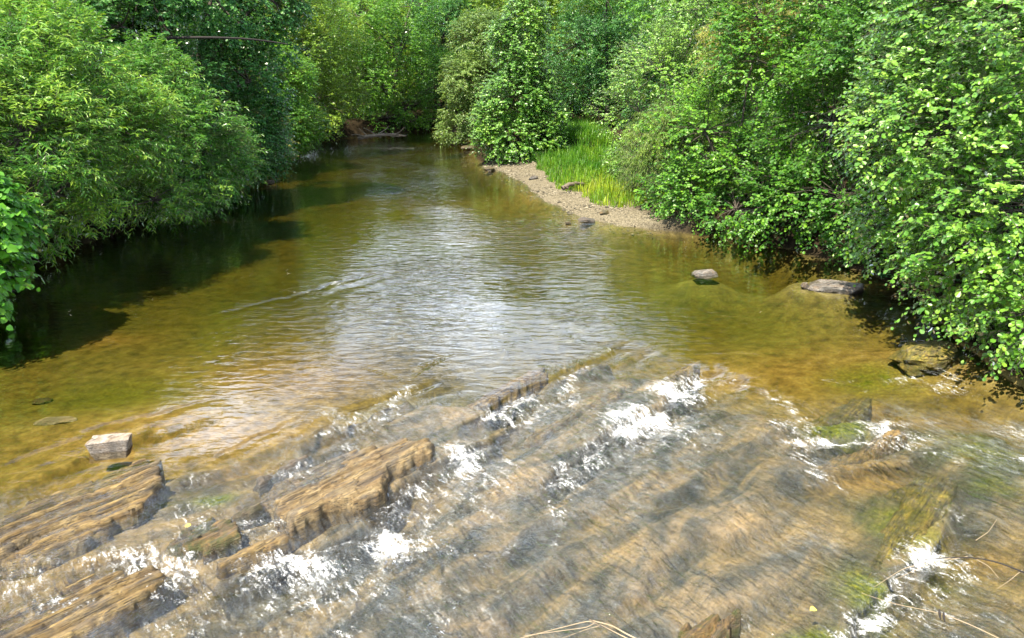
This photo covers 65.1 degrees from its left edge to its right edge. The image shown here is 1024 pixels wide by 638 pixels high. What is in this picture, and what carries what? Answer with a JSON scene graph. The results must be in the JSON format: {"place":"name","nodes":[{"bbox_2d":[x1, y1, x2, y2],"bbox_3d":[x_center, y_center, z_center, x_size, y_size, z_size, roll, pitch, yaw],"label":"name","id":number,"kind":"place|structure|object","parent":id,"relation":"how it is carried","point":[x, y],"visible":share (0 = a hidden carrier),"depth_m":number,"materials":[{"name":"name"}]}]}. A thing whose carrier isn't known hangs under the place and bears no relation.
{"place":"outdoors","nodes":[
{"label":"outdoors","id":0,"kind":"place"},
{"bbox_2d":[0,0,1023,637],"bbox_3d":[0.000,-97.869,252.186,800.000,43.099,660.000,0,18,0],"label":"riverbed","id":1,"kind":"structure","parent":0,"point":[184,358],"depth_m":10.79,"materials":[{"name":"brown stone"}]},
{"bbox_2d":[0,171,63,343],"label":"lime bush","id":2,"kind":"object","parent":1,"relation":"on","point":[18,219],"visible":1,"depth_m":13.21,"materials":[{"name":"green plant"}]},
{"bbox_2d":[32,398,52,404],"bbox_3d":[-6.791,1.188,11.604,0.278,0.092,0.194,0,18,0],"label":"stone","id":3,"kind":"object","parent":1,"relation":"on","point":[40,401],"visible":1,"depth_m":11.55,"materials":[{"name":"stone"}]},
{"bbox_2d":[0,0,87,141],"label":"willow tree","id":4,"kind":"object","parent":1,"relation":"on","point":[48,45],"visible":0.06,"depth_m":19.20,"materials":[{"name":"green plant"}]},
{"bbox_2d":[33,416,76,425],"bbox_3d":[-5.981,1.341,10.549,0.564,0.074,0.213,-1,18,-3],"label":"stone","id":5,"kind":"object","parent":1,"relation":"on","point":[45,421],"visible":1,"depth_m":10.50,"materials":[{"name":"brown stone"}]},
{"bbox_2d":[0,1,133,168],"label":"woodland tree","id":6,"kind":"object","parent":1,"relation":"on","point":[12,123],"visible":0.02,"depth_m":23.80,"materials":[{"name":"green plant"}]},
{"bbox_2d":[0,458,166,580],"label":"rock ledge","id":7,"kind":"object","parent":1,"relation":"on","point":[61,525],"visible":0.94,"depth_m":7.72,"materials":[{"name":"stone"}]},
{"bbox_2d":[0,565,175,637],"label":"rock ledge","id":8,"kind":"object","parent":1,"relation":"on","point":[100,615],"visible":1,"depth_m":6.52,"materials":[{"name":"stone"}]},
{"bbox_2d":[7,0,196,142],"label":"woodland tree","id":9,"kind":"object","parent":1,"relation":"on","point":[149,22],"visible":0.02,"depth_m":27.22,"materials":[{"name":"green plant"}]},
{"bbox_2d":[0,0,211,279],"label":"willow bush","id":10,"kind":"object","parent":1,"relation":"on","point":[71,99],"visible":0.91,"depth_m":16.42,"materials":[{"name":"green plant"}]},
{"bbox_2d":[85,433,132,460],"bbox_3d":[-4.497,1.427,8.992,0.466,0.239,0.193,-6,27,-8],"label":"block stone","id":11,"kind":"object","parent":1,"relation":"on","point":[109,446],"visible":1,"depth_m":8.93,"materials":[{"name":"grey stone"}]},
{"bbox_2d":[42,29,273,238],"bbox_3d":[-8.851,-4.650,20.745,4.661,5.368,6.224,0,18,0],"label":"willow bush","id":12,"kind":"object","parent":1,"relation":"on","point":[206,173],"visible":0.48,"depth_m":20.42,"materials":[{"name":"green plant"}]},
{"bbox_2d":[106,0,231,116],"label":"woodland tree","id":13,"kind":"object","parent":1,"relation":"on","point":[192,47],"visible":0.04,"depth_m":28.85,"materials":[{"name":"green plant"}]},
{"bbox_2d":[65,0,319,122],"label":"alder tree","id":14,"kind":"object","parent":1,"relation":"on","point":[228,35],"visible":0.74,"depth_m":24.74,"materials":[{"name":"green plant"}]},
{"bbox_2d":[154,0,250,115],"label":"woodland tree","id":15,"kind":"object","parent":1,"relation":"on","point":[242,100],"visible":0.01,"depth_m":33.60,"materials":[{"name":"green plant"}]},
{"bbox_2d":[165,517,243,564],"bbox_3d":[-2.879,2.376,7.538,0.705,0.957,0.713,16,24,41],"label":"rock ledge","id":16,"kind":"object","parent":1,"relation":"on","point":[221,538],"visible":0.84,"depth_m":7.32,"materials":[{"name":"brown stone"}]},
{"bbox_2d":[170,75,300,193],"bbox_3d":[-9.157,-5.897,26.116,4.045,4.059,6.569,0,18,0],"label":"alder bush","id":17,"kind":"object","parent":1,"relation":"on","point":[272,131],"visible":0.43,"depth_m":26.41,"materials":[{"name":"green plant"}]},
{"bbox_2d":[191,0,305,115],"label":"woodland tree","id":18,"kind":"object","parent":1,"relation":"on","point":[242,43],"visible":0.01,"depth_m":38.65,"materials":[{"name":"green plant"}]},
{"bbox_2d":[231,504,266,531],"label":"rock ledge","id":19,"kind":"object","parent":1,"relation":"on","point":[253,516],"visible":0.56,"depth_m":7.75,"materials":[{"name":"stone"}]},
{"bbox_2d":[216,533,297,579],"bbox_3d":[-2.307,2.447,7.350,0.302,0.869,0.816,14,23,38],"label":"rock ledge","id":20,"kind":"object","parent":1,"relation":"on","point":[249,558],"visible":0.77,"depth_m":7.22,"materials":[{"name":"stone"}]},
{"bbox_2d":[253,107,298,162],"bbox_3d":[-9.746,-7.419,32.688,2.312,2.718,2.344,0,18,0],"label":"pale shrub","id":21,"kind":"object","parent":1,"relation":"on","point":[282,135],"visible":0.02,"depth_m":32.41,"materials":[{"name":"green plant"}]},
{"bbox_2d":[229,33,336,162],"bbox_3d":[-10.055,-9.379,34.619,4.242,5.521,5.133,6,19,17],"label":"alder bush","id":22,"kind":"object","parent":1,"relation":"on","point":[304,109],"visible":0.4,"depth_m":34.33,"materials":[{"name":"green plant"}]},
{"bbox_2d":[253,455,313,498],"bbox_3d":[-2.435,1.963,8.710,0.223,0.875,0.884,13,22,34],"label":"rock ledge","id":23,"kind":"object","parent":1,"relation":"on","point":[264,484],"visible":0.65,"depth_m":8.54,"materials":[{"name":"grey stone"}]},
{"bbox_2d":[252,0,333,96],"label":"woodland tree","id":24,"kind":"object","parent":1,"relation":"on","point":[312,50],"visible":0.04,"depth_m":45.65,"materials":[{"name":"green plant"}]},
{"bbox_2d":[256,0,376,143],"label":"alder tree","id":25,"kind":"object","parent":1,"relation":"on","point":[324,65],"visible":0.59,"depth_m":39.67,"materials":[{"name":"green plant"}]},
{"bbox_2d":[298,0,368,110],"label":"woodland tree","id":26,"kind":"object","parent":1,"relation":"on","point":[339,53],"visible":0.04,"depth_m":50.74,"materials":[{"name":"green plant"}]},
{"bbox_2d":[314,1,375,97],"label":"woodland tree","id":27,"kind":"object","parent":1,"relation":"on","point":[344,39],"visible":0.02,"depth_m":57.42,"materials":[{"name":"green plant"}]},
{"bbox_2d":[258,438,434,547],"bbox_3d":[-1.764,2.007,8.518,1.260,1.038,2.258,11,21,30],"label":"rock ledge","id":28,"kind":"object","parent":1,"relation":"on","point":[361,481],"visible":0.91,"depth_m":8.10,"materials":[{"name":"beige stone"}]},
{"bbox_2d":[343,0,427,107],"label":"woodland tree","id":29,"kind":"object","parent":1,"relation":"on","point":[395,39],"visible":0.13,"depth_m":53.17,"materials":[{"name":"green plant"}]},
{"bbox_2d":[319,0,502,132],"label":"alder tree","id":30,"kind":"object","parent":1,"relation":"on","point":[388,14],"visible":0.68,"depth_m":46.96,"materials":[{"name":"green plant"}]},
{"bbox_2d":[381,0,458,97],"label":"woodland tree","id":31,"kind":"object","parent":1,"relation":"on","point":[420,41],"depth_m":58.92,"materials":[{"name":"green plant"}]},
{"bbox_2d":[404,0,487,109],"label":"woodland tree","id":32,"kind":"object","parent":1,"relation":"on","point":[454,13],"visible":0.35,"depth_m":52.65,"materials":[{"name":"green plant"}]},
{"bbox_2d":[432,3,496,84],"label":"woodland tree","id":33,"kind":"object","parent":1,"relation":"on","point":[463,10],"visible":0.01,"depth_m":58.55,"materials":[{"name":"green plant"}]},
{"bbox_2d":[430,5,516,151],"bbox_3d":[-1.733,-11.775,39.696,4.669,7.113,4.497,0,18,0],"label":"alder tree","id":34,"kind":"object","parent":1,"relation":"on","point":[470,64],"visible":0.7,"depth_m":39.01,"materials":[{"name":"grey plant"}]},
{"bbox_2d":[457,0,529,108],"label":"woodland tree","id":35,"kind":"object","parent":1,"relation":"on","point":[466,1],"visible":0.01,"depth_m":53.51,"materials":[{"name":"green plant"}]},
{"bbox_2d":[466,367,547,417],"bbox_3d":[-0.014,1.300,11.190,0.514,1.024,2.169,10,20,29],"label":"rock ledge","id":36,"kind":"object","parent":1,"relation":"on","point":[496,402],"visible":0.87,"depth_m":10.90,"materials":[{"name":"beige stone"}]},
{"bbox_2d":[465,0,574,165],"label":"alder tree","id":37,"kind":"object","parent":1,"relation":"on","point":[526,71],"visible":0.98,"depth_m":31.67,"materials":[{"name":"green plant"}]},
{"bbox_2d":[34,109,1023,366],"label":"undergrowth","id":38,"kind":"object","parent":1,"relation":"on","point":[692,223],"visible":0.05,"depth_m":17.35,"materials":[{"name":"green plant"}]},
{"bbox_2d":[529,175,537,179],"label":"stone","id":39,"kind":"object","parent":1,"relation":"on","point":[532,177],"visible":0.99,"depth_m":28.43,"materials":[{"name":"grey stone"}]},
{"bbox_2d":[469,0,601,106],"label":"alder tree","id":40,"kind":"object","parent":1,"relation":"on","point":[487,4],"visible":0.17,"depth_m":42.57,"materials":[{"name":"green plant"}]},
{"bbox_2d":[509,1,585,94],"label":"woodland tree","id":41,"kind":"object","parent":1,"relation":"on","point":[562,41],"visible":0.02,"depth_m":60.08,"materials":[{"name":"green plant"}]},
{"bbox_2d":[512,0,600,108],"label":"woodland tree","id":42,"kind":"object","parent":1,"relation":"on","point":[564,78],"visible":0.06,"depth_m":51.98,"materials":[{"name":"green plant"}]},
{"bbox_2d":[561,181,584,189],"bbox_3d":[1.948,-4.215,25.305,0.466,0.246,1.056,16,24,41],"label":"driftwood","id":43,"kind":"object","parent":1,"relation":"on","point":[566,186],"visible":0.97,"depth_m":25.15,"materials":[{"name":"brown wood"}]},
{"bbox_2d":[523,387,627,447],"bbox_3d":[0.799,1.564,10.378,1.966,1.042,0.553,-16,24,-41],"label":"rock ledge","id":44,"kind":"object","parent":1,"relation":"on","point":[537,439],"visible":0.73,"depth_m":9.99,"materials":[{"name":"beige stone"}]},
{"bbox_2d":[521,619,635,637],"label":"twig","id":45,"kind":"object","parent":1,"relation":"on","point":[585,629],"visible":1,"depth_m":5.53,"materials":[{"name":"brown wood"}]},
{"bbox_2d":[482,157,699,238],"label":"pebbles","id":46,"kind":"object","parent":1,"relation":"on","point":[555,191],"visible":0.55,"depth_m":25.46,"materials":[{"name":"beige gravel"}]},
{"bbox_2d":[599,210,608,214],"bbox_3d":[2.502,-2.912,21.845,0.273,0.122,0.269,0,18,0],"label":"stone","id":47,"kind":"object","parent":1,"relation":"on","point":[605,212],"visible":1,"depth_m":21.74,"materials":[{"name":"beige stone"}]},
{"bbox_2d":[572,604,642,637],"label":"twig","id":48,"kind":"object","parent":1,"relation":"on","point":[606,628],"visible":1,"depth_m":5.53,"materials":[{"name":"brown wood"}]},
{"bbox_2d":[564,0,651,116],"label":"woodland tree","id":49,"kind":"object","parent":1,"relation":"on","point":[578,54],"visible":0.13,"depth_m":51.60,"materials":[{"name":"green plant"}]},
{"bbox_2d":[576,0,652,100],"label":"woodland tree","id":50,"kind":"object","parent":1,"relation":"on","point":[619,49],"depth_m":58.40,"materials":[{"name":"green plant"}]},
{"bbox_2d":[540,0,706,129],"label":"alder tree","id":51,"kind":"object","parent":1,"relation":"on","point":[605,30],"visible":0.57,"depth_m":37.23,"materials":[{"name":"green plant"}]},
{"bbox_2d":[565,361,699,439],"bbox_3d":[1.625,1.396,10.796,0.396,1.041,3.278,15,23,40],"label":"rock ledge","id":52,"kind":"object","parent":1,"relation":"on","point":[689,371],"visible":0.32,"depth_m":11.40,"materials":[{"name":"beige stone"}]},
{"bbox_2d":[608,98,705,197],"bbox_3d":[4.054,-4.358,22.840,2.879,3.749,2.526,14,22,36],"label":"feathery willow","id":53,"kind":"object","parent":1,"relation":"on","point":[630,171],"visible":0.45,"depth_m":22.36,"materials":[{"name":"green plant"}]},
{"bbox_2d":[628,8,710,122],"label":"woodland tree","id":54,"kind":"object","parent":1,"relation":"on","point":[652,62],"visible":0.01,"depth_m":49.30,"materials":[{"name":"green plant"}]},
{"bbox_2d":[584,0,775,187],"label":"willow bush","id":55,"kind":"object","parent":1,"relation":"on","point":[673,32],"visible":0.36,"depth_m":24.68,"materials":[{"name":"green plant"}]},
{"bbox_2d":[691,269,717,279],"bbox_3d":[3.854,-0.905,16.061,0.507,0.189,0.478,0,18,0],"label":"flat stone","id":56,"kind":"object","parent":1,"relation":"on","point":[704,274],"visible":1,"depth_m":15.86,"materials":[{"name":"stone"}]},
{"bbox_2d":[677,608,740,637],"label":"rock ledge","id":57,"kind":"object","parent":1,"relation":"on","point":[714,626],"visible":1,"depth_m":6.12,"materials":[{"name":"brown stone"}]},
{"bbox_2d":[612,0,808,158],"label":"woodland tree","id":58,"kind":"object","parent":1,"relation":"on","point":[633,10],"visible":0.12,"depth_m":30.57,"materials":[{"name":"green plant"}]},
{"bbox_2d":[680,1,785,114],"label":"woodland tree","id":59,"kind":"object","parent":1,"relation":"on","point":[708,53],"visible":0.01,"depth_m":38.30,"materials":[{"name":"green plant"}]},
{"bbox_2d":[690,0,816,158],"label":"feathery willow","id":60,"kind":"object","parent":1,"relation":"on","point":[702,31],"visible":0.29,"depth_m":21.86,"materials":[{"name":"green plant"}]},
{"bbox_2d":[627,0,907,231],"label":"alder bush","id":61,"kind":"object","parent":1,"relation":"on","point":[719,166],"visible":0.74,"depth_m":19.64,"materials":[{"name":"green plant"}]},
{"bbox_2d":[717,0,935,177],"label":"woodland tree","id":62,"kind":"object","parent":1,"relation":"on","point":[815,7],"visible":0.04,"depth_m":24.34,"materials":[{"name":"green plant"}]},
{"bbox_2d":[807,279,864,294],"bbox_3d":[6.060,-0.532,15.133,1.090,0.375,1.030,0,14,15],"label":"rock slab","id":63,"kind":"object","parent":1,"relation":"on","point":[833,286],"visible":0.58,"depth_m":14.76,"materials":[{"name":"stone"}]},
{"bbox_2d":[803,397,871,431],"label":"rock ledge","id":64,"kind":"object","parent":1,"relation":"on","point":[844,416],"visible":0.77,"depth_m":10.10,"materials":[{"name":"brown stone"}]},
{"bbox_2d":[691,0,1023,273],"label":"alder bush","id":65,"kind":"object","parent":1,"relation":"on","point":[824,179],"visible":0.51,"depth_m":16.89,"materials":[{"name":"green plant"}]},
{"bbox_2d":[822,429,906,467],"bbox_3d":[3.990,1.922,9.327,1.806,1.078,0.390,-9,20,-26],"label":"rock ledge","id":66,"kind":"object","parent":1,"relation":"on","point":[886,445],"visible":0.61,"depth_m":9.22,"materials":[{"name":"stone"}]},
{"bbox_2d":[826,474,957,637],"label":"rock ledge","id":67,"kind":"object","parent":1,"relation":"on","point":[917,525],"visible":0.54,"depth_m":7.96,"materials":[{"name":"stone"}]},
{"bbox_2d":[809,0,1023,380],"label":"alder bush","id":68,"kind":"object","parent":1,"relation":"on","point":[939,215],"visible":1,"depth_m":11.51,"materials":[{"name":"green plant"}]},
{"bbox_2d":[887,340,966,375],"bbox_3d":[6.157,0.560,11.911,1.247,0.399,0.904,-2,20,-17],"label":"rock slab","id":69,"kind":"object","parent":1,"relation":"on","point":[920,358],"visible":0.94,"depth_m":11.59,"materials":[{"name":"stone"}]},
{"bbox_2d":[862,593,997,637],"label":"twig","id":70,"kind":"object","parent":1,"relation":"on","point":[943,614],"visible":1,"depth_m":5.53,"materials":[{"name":"brown wood"}]},
{"bbox_2d":[861,1,1023,192],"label":"woodland tree","id":71,"kind":"object","parent":1,"relation":"on","point":[937,71],"visible":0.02,"depth_m":19.46,"materials":[{"name":"green plant"}]},
{"bbox_2d":[876,521,1023,588],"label":"branch","id":72,"kind":"object","parent":1,"relation":"on","point":[949,558],"visible":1,"depth_m":6.06,"materials":[{"name":"brown wood"}]},
{"bbox_2d":[989,0,1023,208],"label":"woodland tree","id":73,"kind":"object","parent":1,"relation":"on","point":[1022,25],"visible":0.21,"depth_m":14.35,"materials":[{"name":"green plant"}]},
{"bbox_2d":[0,128,1023,637],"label":"river water","id":74,"kind":"structure","parent":0,"point":[344,144],"depth_m":9.65,"materials":[{"name":"liquid"}]},
{"bbox_2d":[264,180,274,183],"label":"stone","id":75,"kind":"object","parent":74,"relation":"on","point":[270,181],"visible":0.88,"depth_m":27.78,"materials":[{"name":"stone"}]},
{"bbox_2d":[352,126,405,139],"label":"driftwood","id":76,"kind":"object","parent":74,"relation":"on","point":[371,136],"visible":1,"depth_m":43.67,"materials":[{"name":"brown wood"}]},
{"bbox_2d":[449,142,472,145],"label":"driftwood","id":77,"kind":"object","parent":74,"relation":"on","point":[459,144],"visible":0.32,"depth_m":40.79,"materials":[{"name":"wood"}]},
{"bbox_2d":[461,145,476,149],"bbox_3d":[-2.085,-8.285,38.889,0.769,0.232,0.564,0,18,0],"label":"stone","id":78,"kind":"object","parent":74,"relation":"on","point":[466,147],"visible":0.73,"depth_m":38.71,"materials":[{"name":"stone"}]},
{"bbox_2d":[484,167,494,170],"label":"stone","id":79,"kind":"object","parent":74,"relation":"on","point":[489,169],"visible":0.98,"depth_m":31.23,"materials":[{"name":"stone"}]},
{"bbox_2d":[578,217,594,222],"bbox_3d":[1.976,-2.641,21.314,0.469,0.130,0.336,0,18,0],"label":"stone","id":80,"kind":"object","parent":74,"relation":"on","point":[583,219],"visible":1,"depth_m":21.21,"materials":[{"name":"grey stone"}]},
{"bbox_2d":[801,282,809,288],"bbox_3d":[5.473,-0.623,14.987,0.167,0.128,0.116,0,18,0],"label":"stone","id":81,"kind":"object","parent":74,"relation":"on","point":[804,285],"visible":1,"depth_m":14.94,"materials":[{"name":"grey stone"}]},
{"bbox_2d":[535,114,768,207],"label":"grass","id":82,"kind":"structure","parent":0,"point":[582,163],"depth_m":28.99,"materials":[{"name":"green plant"}]}
]}

